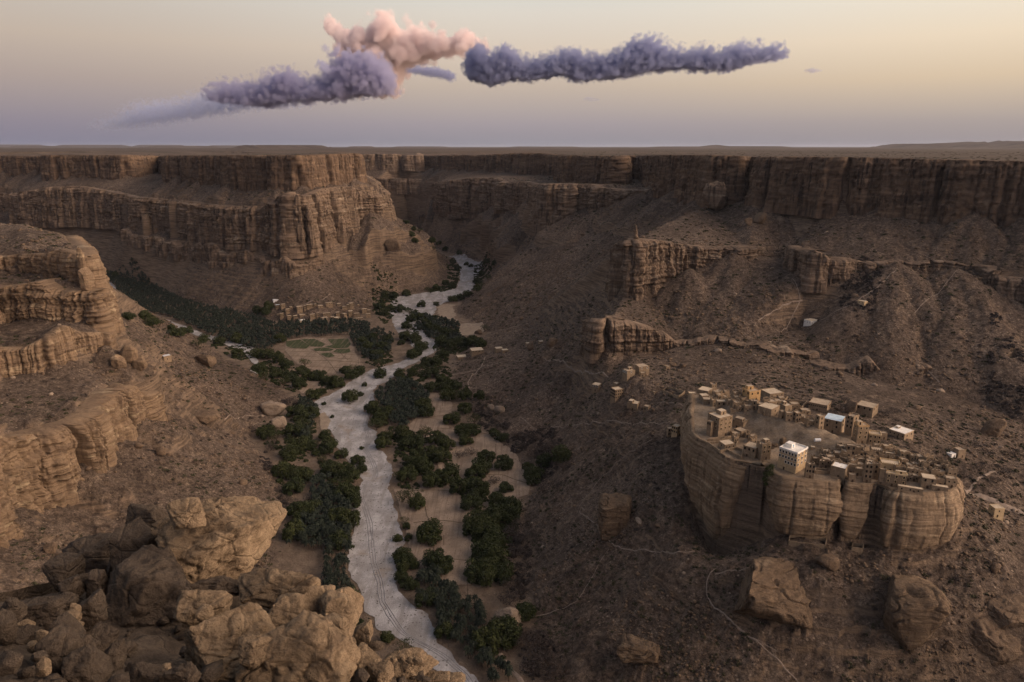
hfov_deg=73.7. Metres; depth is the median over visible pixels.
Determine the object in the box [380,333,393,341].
thorn tree
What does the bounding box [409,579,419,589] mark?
thorn tree
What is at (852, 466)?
mud house
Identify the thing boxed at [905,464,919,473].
mud house
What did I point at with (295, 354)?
field
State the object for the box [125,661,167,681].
boulder
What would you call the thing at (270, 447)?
thorn tree
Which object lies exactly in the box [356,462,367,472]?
thorn tree
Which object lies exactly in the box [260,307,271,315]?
thorn tree
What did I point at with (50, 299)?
cliff
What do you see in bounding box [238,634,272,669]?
boulder
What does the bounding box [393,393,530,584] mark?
field
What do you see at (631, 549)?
footpath
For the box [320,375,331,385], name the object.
thorn tree
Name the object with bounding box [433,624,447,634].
thorn tree
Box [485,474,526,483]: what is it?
field bank
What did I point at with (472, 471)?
thorn tree
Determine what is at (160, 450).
boulder
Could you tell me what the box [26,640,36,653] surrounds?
boulder
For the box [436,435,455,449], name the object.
thorn tree
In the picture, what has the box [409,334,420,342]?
thorn tree
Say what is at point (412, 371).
thorn tree
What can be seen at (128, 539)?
boulder
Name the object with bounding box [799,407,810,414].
mud house
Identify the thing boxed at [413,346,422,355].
thorn tree
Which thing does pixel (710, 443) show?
yard wall
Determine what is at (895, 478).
mud house
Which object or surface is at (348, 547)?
date palm
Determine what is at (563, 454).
thorn tree
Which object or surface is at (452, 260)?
thorn tree
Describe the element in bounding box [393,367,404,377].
thorn tree
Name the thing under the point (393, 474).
thorn tree
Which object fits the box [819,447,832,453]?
mud house
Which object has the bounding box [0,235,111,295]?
cliff
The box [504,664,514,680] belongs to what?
date palm
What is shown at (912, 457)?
mud house
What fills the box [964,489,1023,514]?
road
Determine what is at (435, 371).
thorn tree
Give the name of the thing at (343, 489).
thorn tree
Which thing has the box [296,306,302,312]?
mud house
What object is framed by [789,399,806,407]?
yard wall
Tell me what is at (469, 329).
playing field
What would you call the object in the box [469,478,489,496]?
thorn tree
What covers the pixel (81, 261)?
rock pillar
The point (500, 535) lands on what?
thorn tree
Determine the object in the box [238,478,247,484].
boulder
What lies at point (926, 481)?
mud house
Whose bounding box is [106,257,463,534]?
palm forest
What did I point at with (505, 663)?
date palm
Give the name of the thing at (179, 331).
thorn tree
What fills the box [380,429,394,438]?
thorn tree
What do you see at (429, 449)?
thorn tree
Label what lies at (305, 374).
thorn tree
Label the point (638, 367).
mud house
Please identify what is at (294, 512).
thorn tree
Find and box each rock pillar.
[76,247,86,268]
[78,267,94,290]
[281,223,286,250]
[294,194,305,259]
[305,203,314,253]
[623,256,633,293]
[633,224,638,238]
[702,181,724,209]
[714,182,727,210]
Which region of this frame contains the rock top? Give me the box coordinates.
[694,395,949,491]
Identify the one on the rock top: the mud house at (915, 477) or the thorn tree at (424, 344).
the mud house at (915, 477)
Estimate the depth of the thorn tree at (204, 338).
984.70 m
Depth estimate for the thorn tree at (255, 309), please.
1200.23 m
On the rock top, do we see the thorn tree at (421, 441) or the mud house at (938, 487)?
the mud house at (938, 487)
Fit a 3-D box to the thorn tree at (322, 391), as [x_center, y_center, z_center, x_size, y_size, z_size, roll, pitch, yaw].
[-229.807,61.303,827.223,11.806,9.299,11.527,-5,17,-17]
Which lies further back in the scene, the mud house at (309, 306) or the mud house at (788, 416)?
the mud house at (309, 306)
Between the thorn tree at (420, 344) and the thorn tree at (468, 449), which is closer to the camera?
the thorn tree at (468, 449)
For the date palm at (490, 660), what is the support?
on the ground
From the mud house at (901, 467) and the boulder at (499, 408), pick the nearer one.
the mud house at (901, 467)
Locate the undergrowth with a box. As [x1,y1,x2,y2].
[210,219,518,662]
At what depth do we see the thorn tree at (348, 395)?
805.15 m
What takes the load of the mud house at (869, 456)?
on the rock top
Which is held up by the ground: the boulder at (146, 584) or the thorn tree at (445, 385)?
the thorn tree at (445, 385)
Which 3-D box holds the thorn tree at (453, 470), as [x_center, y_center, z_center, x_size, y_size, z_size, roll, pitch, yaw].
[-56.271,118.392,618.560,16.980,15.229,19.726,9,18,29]
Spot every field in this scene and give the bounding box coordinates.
[268,369,338,394]
[285,337,363,374]
[286,340,309,348]
[302,339,324,346]
[314,347,332,350]
[320,353,333,356]
[326,338,350,347]
[333,349,350,352]
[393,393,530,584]
[458,322,483,335]
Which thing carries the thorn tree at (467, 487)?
on the field at (454, 543)
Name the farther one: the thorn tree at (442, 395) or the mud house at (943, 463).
the thorn tree at (442, 395)
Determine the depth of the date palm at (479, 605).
433.95 m
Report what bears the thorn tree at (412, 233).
on the ground
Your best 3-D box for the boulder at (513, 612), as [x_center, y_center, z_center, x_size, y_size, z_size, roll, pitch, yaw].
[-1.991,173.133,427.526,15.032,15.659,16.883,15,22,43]
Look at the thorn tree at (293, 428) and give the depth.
704.74 m
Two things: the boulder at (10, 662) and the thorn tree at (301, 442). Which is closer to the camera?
the boulder at (10, 662)
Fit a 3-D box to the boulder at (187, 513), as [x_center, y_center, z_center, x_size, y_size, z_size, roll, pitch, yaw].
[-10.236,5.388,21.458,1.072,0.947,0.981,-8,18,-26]
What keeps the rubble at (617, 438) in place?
on the ground
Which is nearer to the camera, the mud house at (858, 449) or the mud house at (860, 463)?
the mud house at (860, 463)
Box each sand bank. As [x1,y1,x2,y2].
[319,412,330,430]
[436,304,457,321]
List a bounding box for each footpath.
[521,417,677,429]
[533,549,608,616]
[545,358,608,377]
[579,507,693,553]
[706,570,797,681]
[715,567,748,574]
[737,628,777,651]
[741,383,825,393]
[758,300,802,320]
[779,278,799,332]
[816,270,895,321]
[914,270,956,312]
[963,471,996,491]
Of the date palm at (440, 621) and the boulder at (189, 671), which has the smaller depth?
the boulder at (189, 671)
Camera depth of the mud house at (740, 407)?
456.71 m
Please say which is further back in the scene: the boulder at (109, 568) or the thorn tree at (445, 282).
the thorn tree at (445, 282)
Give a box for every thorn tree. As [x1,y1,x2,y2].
[122,311,136,319]
[138,310,151,320]
[143,315,159,325]
[167,324,174,329]
[169,326,185,336]
[183,326,193,333]
[191,338,202,348]
[197,333,210,342]
[212,336,225,343]
[230,331,241,342]
[231,348,243,356]
[249,348,263,357]
[250,362,266,370]
[252,305,261,313]
[255,424,275,438]
[258,370,270,381]
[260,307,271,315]
[260,348,274,357]
[264,300,273,308]
[266,441,278,449]
[267,429,283,439]
[268,366,283,377]
[270,460,290,477]
[271,351,284,361]
[274,333,286,342]
[275,376,289,387]
[277,494,292,502]
[278,442,298,460]
[279,357,293,368]
[281,464,301,479]
[281,477,305,496]
[281,517,305,540]
[283,395,296,401]
[284,370,297,381]
[284,421,304,437]
[285,404,304,415]
[286,501,309,518]
[287,435,308,450]
[290,376,307,387]
[291,466,314,480]
[292,409,310,422]
[294,365,309,374]
[296,416,310,425]
[298,498,322,512]
[299,358,311,366]
[300,369,314,379]
[304,388,320,398]
[305,406,320,416]
[305,440,317,449]
[311,369,326,380]
[311,448,319,456]
[317,454,326,462]
[318,429,330,439]
[318,442,333,454]
[319,459,335,473]
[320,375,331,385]
[320,388,326,394]
[321,436,337,447]
[327,461,349,476]
[328,508,341,525]
[328,528,347,549]
[329,476,348,487]
[330,375,345,387]
[331,482,354,501]
[334,447,348,458]
[335,506,351,522]
[337,509,360,527]
[338,464,360,482]
[339,366,350,373]
[341,389,358,401]
[344,369,359,378]
[345,484,360,496]
[345,492,361,508]
[349,455,365,464]
[352,365,365,374]
[355,618,363,627]
[356,336,367,343]
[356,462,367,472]
[360,341,374,348]
[363,400,379,413]
[366,333,377,340]
[368,418,383,429]
[371,358,383,366]
[371,410,388,426]
[373,368,386,378]
[374,302,383,308]
[374,405,394,416]
[374,436,391,448]
[379,308,390,315]
[379,630,394,643]
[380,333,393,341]
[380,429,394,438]
[381,290,388,297]
[386,304,395,310]
[389,291,398,298]
[391,546,411,563]
[392,468,410,480]
[392,534,402,541]
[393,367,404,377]
[393,424,413,438]
[393,568,407,583]
[394,489,409,502]
[395,637,413,649]
[396,304,406,311]
[396,463,418,481]
[396,559,409,570]
[397,339,405,344]
[397,434,417,450]
[399,331,410,339]
[399,516,409,523]
[399,575,414,589]
[400,552,415,567]
[401,321,411,328]
[401,488,421,504]
[402,289,410,295]
[402,455,421,468]
[402,522,410,528]
[404,533,412,541]
[406,313,416,320]
[406,349,418,358]
[406,366,417,375]
[408,230,415,236]
[408,434,424,446]
[408,493,426,510]
[408,557,419,569]
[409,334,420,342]
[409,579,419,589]
[410,446,428,459]
[411,237,418,242]
[411,455,434,473]
[413,341,425,350]
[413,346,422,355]
[414,341,428,349]
[414,364,424,371]
[414,397,431,407]
[414,586,436,607]
[416,299,425,306]
[416,312,423,319]
[416,520,441,546]
[417,403,434,416]
[417,425,431,437]
[417,517,442,534]
[420,356,433,365]
[421,317,430,325]
[421,470,442,486]
[422,445,436,460]
[423,547,444,566]
[424,322,431,329]
[425,365,439,377]
[426,381,439,391]
[427,552,453,574]
[428,237,435,242]
[428,430,444,443]
[429,354,442,365]
[431,468,450,485]
[432,284,441,289]
[432,446,451,462]
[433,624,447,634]
[434,334,446,341]
[435,336,447,345]
[435,373,450,383]
[435,621,453,639]
[436,348,449,357]
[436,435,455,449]
[438,379,451,390]
[439,388,455,399]
[441,279,448,284]
[442,411,460,424]
[442,462,460,479]
[447,295,457,301]
[447,329,458,334]
[448,282,456,287]
[449,257,455,263]
[449,379,462,390]
[449,476,469,493]
[450,390,460,398]
[451,450,466,457]
[452,337,463,346]
[454,264,461,269]
[454,423,471,435]
[455,387,472,399]
[456,293,464,299]
[457,402,472,413]
[458,434,473,444]
[459,337,467,345]
[460,490,483,510]
[462,290,472,296]
[462,515,490,531]
[462,521,485,538]
[463,512,485,531]
[463,557,486,583]
[464,462,486,478]
[464,476,480,490]
[465,423,480,435]
[465,446,476,453]
[466,336,477,344]
[466,413,481,422]
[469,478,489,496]
[470,508,490,517]
[470,539,493,561]
[471,457,492,473]
[472,277,481,283]
[472,284,481,290]
[472,625,502,651]
[473,337,486,346]
[473,390,484,399]
[474,557,501,585]
[475,339,486,347]
[475,534,502,549]
[476,449,495,461]
[478,521,499,535]
[479,270,485,275]
[479,512,500,529]
[482,544,508,563]
[484,528,506,544]
[485,502,508,524]
[486,475,500,483]
[486,615,513,649]
[487,560,515,583]
[488,428,500,436]
[488,491,505,503]
[491,503,509,518]
[492,614,522,646]
[494,432,509,441]
[494,454,513,470]
[498,481,513,492]
[498,502,520,523]
[501,495,522,514]
[503,557,525,570]
[509,430,523,437]
[514,516,531,527]
[515,600,536,621]
[516,528,533,542]
[519,658,541,675]
[522,462,533,471]
[522,465,544,484]
[535,452,551,467]
[551,444,571,462]
[829,402,845,410]
[878,409,894,417]
[889,406,901,412]
[958,471,972,478]
[969,439,985,447]
[974,461,989,469]
[977,448,996,456]
[990,477,1007,483]
[991,464,1012,475]
[1005,448,1023,456]
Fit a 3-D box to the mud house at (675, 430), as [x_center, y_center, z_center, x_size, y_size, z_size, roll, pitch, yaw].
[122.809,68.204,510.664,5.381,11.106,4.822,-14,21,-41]
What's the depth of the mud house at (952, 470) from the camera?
379.55 m
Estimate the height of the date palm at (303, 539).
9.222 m
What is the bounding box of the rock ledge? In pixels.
[0,582,415,681]
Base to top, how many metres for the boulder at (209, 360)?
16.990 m
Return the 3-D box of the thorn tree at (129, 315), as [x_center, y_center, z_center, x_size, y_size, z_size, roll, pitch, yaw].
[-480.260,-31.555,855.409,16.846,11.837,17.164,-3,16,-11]
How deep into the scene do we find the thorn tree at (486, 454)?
647.32 m
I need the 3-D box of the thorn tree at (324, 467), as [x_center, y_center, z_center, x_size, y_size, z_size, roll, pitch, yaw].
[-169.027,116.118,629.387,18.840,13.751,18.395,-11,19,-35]
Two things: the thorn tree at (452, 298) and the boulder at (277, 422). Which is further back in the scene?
the thorn tree at (452, 298)
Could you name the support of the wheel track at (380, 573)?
on the riverbed at (413, 621)
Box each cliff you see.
[0,152,367,191]
[0,175,394,258]
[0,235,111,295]
[0,277,125,336]
[0,325,117,377]
[0,383,167,548]
[120,228,324,279]
[362,153,424,172]
[375,178,421,193]
[423,153,1023,226]
[430,177,648,232]
[580,315,932,376]
[605,238,765,300]
[781,245,1023,305]
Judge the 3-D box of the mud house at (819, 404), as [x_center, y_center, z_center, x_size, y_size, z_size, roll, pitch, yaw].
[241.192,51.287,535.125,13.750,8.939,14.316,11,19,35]
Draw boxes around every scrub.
[0,176,1023,681]
[92,151,1018,160]
[223,273,520,618]
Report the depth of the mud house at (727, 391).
501.75 m
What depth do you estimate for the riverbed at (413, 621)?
573.14 m
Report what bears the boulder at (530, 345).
on the ground
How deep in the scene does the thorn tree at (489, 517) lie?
532.46 m
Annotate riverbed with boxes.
[109,282,258,373]
[314,254,481,681]
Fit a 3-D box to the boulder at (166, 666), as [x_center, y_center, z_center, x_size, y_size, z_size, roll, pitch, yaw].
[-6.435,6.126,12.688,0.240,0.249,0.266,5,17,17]
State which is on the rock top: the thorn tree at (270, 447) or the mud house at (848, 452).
the mud house at (848, 452)
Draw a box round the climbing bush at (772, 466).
[762,464,774,485]
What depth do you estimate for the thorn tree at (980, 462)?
475.18 m
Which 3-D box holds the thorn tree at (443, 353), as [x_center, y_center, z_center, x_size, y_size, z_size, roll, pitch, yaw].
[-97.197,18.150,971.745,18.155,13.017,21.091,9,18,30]
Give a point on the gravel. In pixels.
(212, 672)
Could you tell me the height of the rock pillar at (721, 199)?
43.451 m
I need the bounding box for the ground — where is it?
[0,140,1023,681]
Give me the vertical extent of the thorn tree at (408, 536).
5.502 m
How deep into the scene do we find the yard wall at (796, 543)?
383.68 m
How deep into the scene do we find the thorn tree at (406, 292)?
1364.38 m
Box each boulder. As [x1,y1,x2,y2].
[0,597,27,621]
[0,608,18,645]
[0,650,23,675]
[14,624,43,644]
[17,595,67,630]
[18,619,35,626]
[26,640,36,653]
[30,650,47,661]
[34,623,84,674]
[35,629,47,641]
[35,656,51,676]
[42,552,85,591]
[43,542,57,553]
[48,611,85,633]
[56,591,78,609]
[57,574,84,597]
[61,644,113,681]
[62,532,111,578]
[68,609,81,619]
[69,603,81,611]
[79,573,88,591]
[79,588,107,630]
[79,634,96,646]
[86,569,108,598]
[90,621,118,651]
[104,638,126,671]
[105,544,192,628]
[107,559,111,577]
[108,516,157,570]
[110,354,126,368]
[112,384,124,387]
[120,344,137,363]
[125,503,168,527]
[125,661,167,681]
[132,355,147,370]
[134,443,143,448]
[151,495,286,582]
[156,446,165,454]
[158,661,200,681]
[162,663,171,669]
[166,497,205,529]
[173,589,232,626]
[184,602,275,681]
[189,575,238,595]
[195,355,216,366]
[195,409,220,423]
[196,604,213,621]
[234,610,360,681]
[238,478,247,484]
[238,568,320,608]
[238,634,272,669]
[260,400,285,415]
[268,593,307,627]
[271,416,286,428]
[305,584,335,613]
[318,589,355,622]
[324,612,354,637]
[335,586,363,626]
[349,636,356,677]
[353,619,372,645]
[354,668,369,681]
[356,642,381,680]
[367,659,393,681]
[383,647,438,681]
[384,239,400,250]
[390,657,396,662]
[412,656,423,665]
[415,675,430,681]
[416,671,465,681]
[474,329,481,333]
[488,404,493,410]
[493,606,521,625]
[494,406,504,411]
[527,341,532,349]
[546,338,556,347]
[597,492,631,541]
[616,633,659,663]
[635,517,641,524]
[734,556,812,628]
[744,218,752,225]
[754,212,766,223]
[779,437,786,444]
[815,554,839,571]
[844,399,857,413]
[882,574,952,653]
[889,665,895,670]
[911,405,921,409]
[943,641,954,652]
[968,616,1023,665]
[980,418,1006,436]
[986,593,1023,628]
[990,563,1001,573]
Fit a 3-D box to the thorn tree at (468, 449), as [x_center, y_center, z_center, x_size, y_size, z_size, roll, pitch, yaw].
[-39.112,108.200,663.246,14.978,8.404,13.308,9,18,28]
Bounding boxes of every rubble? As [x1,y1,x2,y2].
[1,176,1023,681]
[11,214,1010,629]
[263,371,533,680]
[267,369,530,662]
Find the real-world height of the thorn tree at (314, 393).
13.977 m
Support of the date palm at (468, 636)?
on the ground
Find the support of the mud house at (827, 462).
on the rock top
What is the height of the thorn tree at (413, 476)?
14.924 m
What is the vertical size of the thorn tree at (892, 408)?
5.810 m
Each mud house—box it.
[162,354,171,361]
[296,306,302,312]
[306,304,312,308]
[310,313,315,320]
[322,312,330,316]
[325,302,332,307]
[348,302,353,309]
[348,310,353,316]
[456,354,465,359]
[470,347,483,356]
[494,346,502,352]
[591,382,601,393]
[610,386,622,403]
[622,366,634,381]
[627,399,639,410]
[634,363,648,374]
[643,404,650,411]
[666,427,671,437]
[671,424,680,436]
[697,386,712,393]
[699,393,709,400]
[702,396,712,403]
[706,419,714,436]
[708,382,716,389]
[708,408,732,436]
[709,397,716,406]
[715,392,723,398]
[715,399,725,409]
[718,439,734,449]
[722,389,729,396]
[726,397,733,405]
[729,406,740,413]
[730,430,739,437]
[731,389,740,395]
[731,398,740,408]
[731,434,738,442]
[732,416,748,427]
[734,426,747,436]
[736,405,742,411]
[738,395,747,400]
[742,385,760,400]
[742,441,757,458]
[743,402,751,412]
[743,430,749,437]
[747,436,756,442]
[752,399,758,410]
[756,438,771,459]
[757,402,779,416]
[760,387,784,397]
[762,397,769,401]
[767,399,776,403]
[773,398,781,404]
[777,441,807,473]
[778,409,784,418]
[779,401,791,410]
[784,411,792,420]
[789,401,799,409]
[793,410,801,422]
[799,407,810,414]
[801,415,808,422]
[803,318,816,325]
[804,416,814,426]
[804,461,814,478]
[808,397,831,412]
[810,454,819,463]
[814,413,824,428]
[818,458,824,467]
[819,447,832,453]
[821,456,830,467]
[823,413,845,433]
[825,454,834,458]
[830,460,848,484]
[833,448,845,458]
[835,442,845,449]
[839,455,848,462]
[841,447,851,456]
[845,412,858,435]
[846,443,856,454]
[847,455,857,463]
[848,462,856,472]
[848,472,855,481]
[851,420,869,443]
[854,466,862,475]
[856,400,878,417]
[856,445,860,453]
[857,300,868,305]
[857,461,863,469]
[860,444,869,450]
[862,461,873,482]
[865,454,876,460]
[866,450,877,460]
[868,430,881,443]
[870,445,882,453]
[872,461,879,479]
[877,467,886,486]
[878,451,886,461]
[881,431,887,439]
[881,444,890,449]
[883,450,895,457]
[884,470,907,486]
[887,444,899,450]
[888,425,913,439]
[893,463,905,470]
[897,449,909,459]
[897,484,922,493]
[898,456,907,464]
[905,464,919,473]
[907,473,913,481]
[908,472,918,481]
[909,453,917,461]
[914,453,922,461]
[914,465,926,478]
[918,459,927,466]
[919,473,936,488]
[921,461,929,468]
[922,453,933,460]
[929,458,936,466]
[929,466,939,476]
[931,484,948,491]
[933,463,941,469]
[935,475,944,484]
[937,475,945,484]
[939,469,945,475]
[940,460,951,469]
[944,474,957,487]
[945,464,957,477]
[947,451,955,457]
[953,446,965,458]
[988,504,1004,520]
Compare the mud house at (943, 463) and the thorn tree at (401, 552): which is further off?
the thorn tree at (401, 552)
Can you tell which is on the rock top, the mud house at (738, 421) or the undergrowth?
the mud house at (738, 421)
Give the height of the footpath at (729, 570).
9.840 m
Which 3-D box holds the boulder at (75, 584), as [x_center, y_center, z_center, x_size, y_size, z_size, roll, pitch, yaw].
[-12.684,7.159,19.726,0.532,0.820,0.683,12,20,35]
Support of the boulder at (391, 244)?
on the ground
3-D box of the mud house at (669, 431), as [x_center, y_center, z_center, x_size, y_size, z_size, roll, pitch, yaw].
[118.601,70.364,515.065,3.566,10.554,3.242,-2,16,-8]
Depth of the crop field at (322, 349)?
1013.26 m
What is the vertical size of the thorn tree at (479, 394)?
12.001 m
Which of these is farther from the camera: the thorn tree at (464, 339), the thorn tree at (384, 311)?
the thorn tree at (384, 311)
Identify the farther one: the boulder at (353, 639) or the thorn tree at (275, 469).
the thorn tree at (275, 469)
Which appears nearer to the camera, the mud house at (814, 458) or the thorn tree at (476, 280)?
the mud house at (814, 458)
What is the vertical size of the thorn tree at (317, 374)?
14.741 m
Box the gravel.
[1,591,423,681]
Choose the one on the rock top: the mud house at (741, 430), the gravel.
the mud house at (741, 430)
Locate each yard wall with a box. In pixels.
[662,386,684,398]
[707,435,730,440]
[707,440,737,451]
[727,446,742,458]
[788,534,826,548]
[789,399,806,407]
[815,468,829,473]
[851,542,863,554]
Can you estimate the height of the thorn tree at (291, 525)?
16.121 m
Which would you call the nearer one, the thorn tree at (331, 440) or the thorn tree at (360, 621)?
the thorn tree at (360, 621)
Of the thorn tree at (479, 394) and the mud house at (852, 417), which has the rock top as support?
the mud house at (852, 417)
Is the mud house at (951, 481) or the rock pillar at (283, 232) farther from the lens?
the rock pillar at (283, 232)
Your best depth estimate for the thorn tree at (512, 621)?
409.35 m
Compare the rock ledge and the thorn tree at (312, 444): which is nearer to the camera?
the rock ledge
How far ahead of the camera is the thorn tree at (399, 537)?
520.64 m
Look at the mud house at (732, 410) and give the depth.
457.67 m
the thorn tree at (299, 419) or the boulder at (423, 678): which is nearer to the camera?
the boulder at (423, 678)
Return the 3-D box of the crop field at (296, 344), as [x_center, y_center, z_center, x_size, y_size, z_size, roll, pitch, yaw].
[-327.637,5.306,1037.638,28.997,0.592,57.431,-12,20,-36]
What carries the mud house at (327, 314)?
on the ground
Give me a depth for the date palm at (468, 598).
443.00 m
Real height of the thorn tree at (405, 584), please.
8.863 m
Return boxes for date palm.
[300,536,307,546]
[303,539,311,548]
[306,528,313,537]
[310,538,316,548]
[321,577,329,584]
[322,562,330,570]
[325,542,331,548]
[332,560,340,567]
[337,576,346,584]
[341,538,348,550]
[341,557,348,566]
[344,544,352,553]
[346,523,352,530]
[418,571,425,584]
[420,558,427,567]
[432,565,440,573]
[435,617,444,626]
[443,582,449,593]
[448,587,455,596]
[454,592,461,599]
[458,613,466,619]
[464,602,472,616]
[465,594,472,602]
[465,632,474,645]
[472,594,478,602]
[474,602,484,609]
[476,618,483,627]
[476,652,484,666]
[477,646,487,654]
[479,609,486,618]
[482,653,490,667]
[485,647,492,655]
[486,656,494,668]
[487,669,495,681]
[492,670,499,681]
[495,656,503,667]
[498,660,504,672]
[501,660,510,669]
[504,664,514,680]
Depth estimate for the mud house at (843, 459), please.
395.50 m
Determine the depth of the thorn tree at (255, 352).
969.17 m
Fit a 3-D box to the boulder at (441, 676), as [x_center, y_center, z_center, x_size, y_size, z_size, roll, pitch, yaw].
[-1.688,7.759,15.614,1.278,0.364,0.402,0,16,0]
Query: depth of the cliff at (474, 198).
1637.29 m
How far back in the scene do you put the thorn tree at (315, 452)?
663.91 m
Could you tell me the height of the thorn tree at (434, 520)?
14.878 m
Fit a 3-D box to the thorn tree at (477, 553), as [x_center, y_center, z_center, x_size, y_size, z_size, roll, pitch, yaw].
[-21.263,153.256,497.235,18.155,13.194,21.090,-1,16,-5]
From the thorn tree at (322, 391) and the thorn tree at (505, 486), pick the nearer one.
the thorn tree at (505, 486)
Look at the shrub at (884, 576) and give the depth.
358.06 m
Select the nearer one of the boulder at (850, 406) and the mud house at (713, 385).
the boulder at (850, 406)
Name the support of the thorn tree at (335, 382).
on the ground
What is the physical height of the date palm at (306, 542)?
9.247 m
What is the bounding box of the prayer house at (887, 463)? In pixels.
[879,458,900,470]
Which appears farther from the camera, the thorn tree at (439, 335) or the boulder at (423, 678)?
the thorn tree at (439, 335)
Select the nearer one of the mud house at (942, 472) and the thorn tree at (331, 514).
the mud house at (942, 472)
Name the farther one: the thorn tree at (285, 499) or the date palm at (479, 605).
the thorn tree at (285, 499)
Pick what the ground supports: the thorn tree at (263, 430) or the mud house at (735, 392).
the thorn tree at (263, 430)
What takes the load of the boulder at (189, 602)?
on the rock ledge
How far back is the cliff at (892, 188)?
897.81 m
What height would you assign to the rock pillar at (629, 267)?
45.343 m
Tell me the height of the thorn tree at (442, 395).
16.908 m
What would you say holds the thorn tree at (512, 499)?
on the ground
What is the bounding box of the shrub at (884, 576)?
[879,574,889,580]
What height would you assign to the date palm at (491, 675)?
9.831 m
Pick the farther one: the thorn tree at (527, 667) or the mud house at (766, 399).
the mud house at (766, 399)
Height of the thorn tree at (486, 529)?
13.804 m
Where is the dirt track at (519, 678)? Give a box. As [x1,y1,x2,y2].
[498,653,523,681]
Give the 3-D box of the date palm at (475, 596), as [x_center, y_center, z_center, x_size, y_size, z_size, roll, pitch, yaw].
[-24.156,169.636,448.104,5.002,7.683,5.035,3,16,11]
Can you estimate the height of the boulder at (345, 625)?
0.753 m
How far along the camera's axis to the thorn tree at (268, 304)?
1187.83 m
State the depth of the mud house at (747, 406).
453.88 m
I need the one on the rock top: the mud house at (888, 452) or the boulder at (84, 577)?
the mud house at (888, 452)
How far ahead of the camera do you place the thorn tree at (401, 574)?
472.35 m
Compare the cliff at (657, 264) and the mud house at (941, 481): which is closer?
the mud house at (941, 481)
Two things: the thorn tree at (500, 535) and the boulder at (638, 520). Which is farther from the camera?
the thorn tree at (500, 535)
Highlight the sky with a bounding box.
[0,0,1023,146]
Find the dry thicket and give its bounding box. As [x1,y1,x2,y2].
[259,257,1023,680]
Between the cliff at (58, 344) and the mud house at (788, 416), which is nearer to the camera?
the mud house at (788, 416)
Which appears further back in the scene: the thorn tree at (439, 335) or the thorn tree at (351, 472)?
the thorn tree at (439, 335)
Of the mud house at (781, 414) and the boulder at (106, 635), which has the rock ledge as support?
the boulder at (106, 635)
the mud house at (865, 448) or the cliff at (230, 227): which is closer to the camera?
the mud house at (865, 448)
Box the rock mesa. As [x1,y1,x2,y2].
[680,393,964,549]
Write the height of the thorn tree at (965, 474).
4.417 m
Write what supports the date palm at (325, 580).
on the ground
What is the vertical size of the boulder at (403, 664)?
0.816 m
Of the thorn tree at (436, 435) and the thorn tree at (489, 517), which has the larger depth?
the thorn tree at (436, 435)
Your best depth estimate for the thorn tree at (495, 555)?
484.70 m
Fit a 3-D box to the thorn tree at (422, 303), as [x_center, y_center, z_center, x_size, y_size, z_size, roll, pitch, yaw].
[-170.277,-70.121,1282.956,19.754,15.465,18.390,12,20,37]
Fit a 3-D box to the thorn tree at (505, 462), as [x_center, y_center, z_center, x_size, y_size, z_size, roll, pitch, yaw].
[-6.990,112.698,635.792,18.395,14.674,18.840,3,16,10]
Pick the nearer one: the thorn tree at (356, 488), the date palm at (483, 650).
the date palm at (483, 650)
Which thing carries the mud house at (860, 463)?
on the rock top
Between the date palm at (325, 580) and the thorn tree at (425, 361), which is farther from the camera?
the thorn tree at (425, 361)
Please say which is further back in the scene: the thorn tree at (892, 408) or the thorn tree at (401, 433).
the thorn tree at (401, 433)
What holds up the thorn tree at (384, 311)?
on the ground
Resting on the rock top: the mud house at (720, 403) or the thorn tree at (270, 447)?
the mud house at (720, 403)
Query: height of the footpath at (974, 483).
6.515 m
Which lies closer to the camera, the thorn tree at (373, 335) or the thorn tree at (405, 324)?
the thorn tree at (373, 335)
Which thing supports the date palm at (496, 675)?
on the ground
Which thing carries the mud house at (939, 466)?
on the rock top
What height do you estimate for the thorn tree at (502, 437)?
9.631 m
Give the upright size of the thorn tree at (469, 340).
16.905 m
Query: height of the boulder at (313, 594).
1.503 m
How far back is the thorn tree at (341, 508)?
543.30 m
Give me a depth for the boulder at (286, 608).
17.98 m
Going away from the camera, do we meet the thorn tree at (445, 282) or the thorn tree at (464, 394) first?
the thorn tree at (464, 394)
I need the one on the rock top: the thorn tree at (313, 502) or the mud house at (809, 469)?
the mud house at (809, 469)
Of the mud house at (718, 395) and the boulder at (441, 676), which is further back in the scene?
the mud house at (718, 395)
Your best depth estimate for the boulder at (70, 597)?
17.85 m
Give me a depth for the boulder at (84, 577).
20.19 m
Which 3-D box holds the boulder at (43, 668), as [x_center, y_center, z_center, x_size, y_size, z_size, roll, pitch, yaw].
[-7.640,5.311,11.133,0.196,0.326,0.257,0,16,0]
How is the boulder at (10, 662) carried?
on the rock ledge
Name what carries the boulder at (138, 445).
on the ground
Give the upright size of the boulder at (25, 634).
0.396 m
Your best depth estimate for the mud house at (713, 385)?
578.86 m
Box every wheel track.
[360,393,466,681]
[361,394,468,681]
[364,393,472,681]
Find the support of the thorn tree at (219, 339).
on the ground
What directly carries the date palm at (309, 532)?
on the ground
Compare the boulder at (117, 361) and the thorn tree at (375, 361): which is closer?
the boulder at (117, 361)
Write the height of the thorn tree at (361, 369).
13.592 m
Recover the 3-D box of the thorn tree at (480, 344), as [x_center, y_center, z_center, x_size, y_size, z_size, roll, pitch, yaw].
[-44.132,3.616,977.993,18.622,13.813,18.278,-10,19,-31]
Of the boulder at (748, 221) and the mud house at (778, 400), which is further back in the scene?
the boulder at (748, 221)

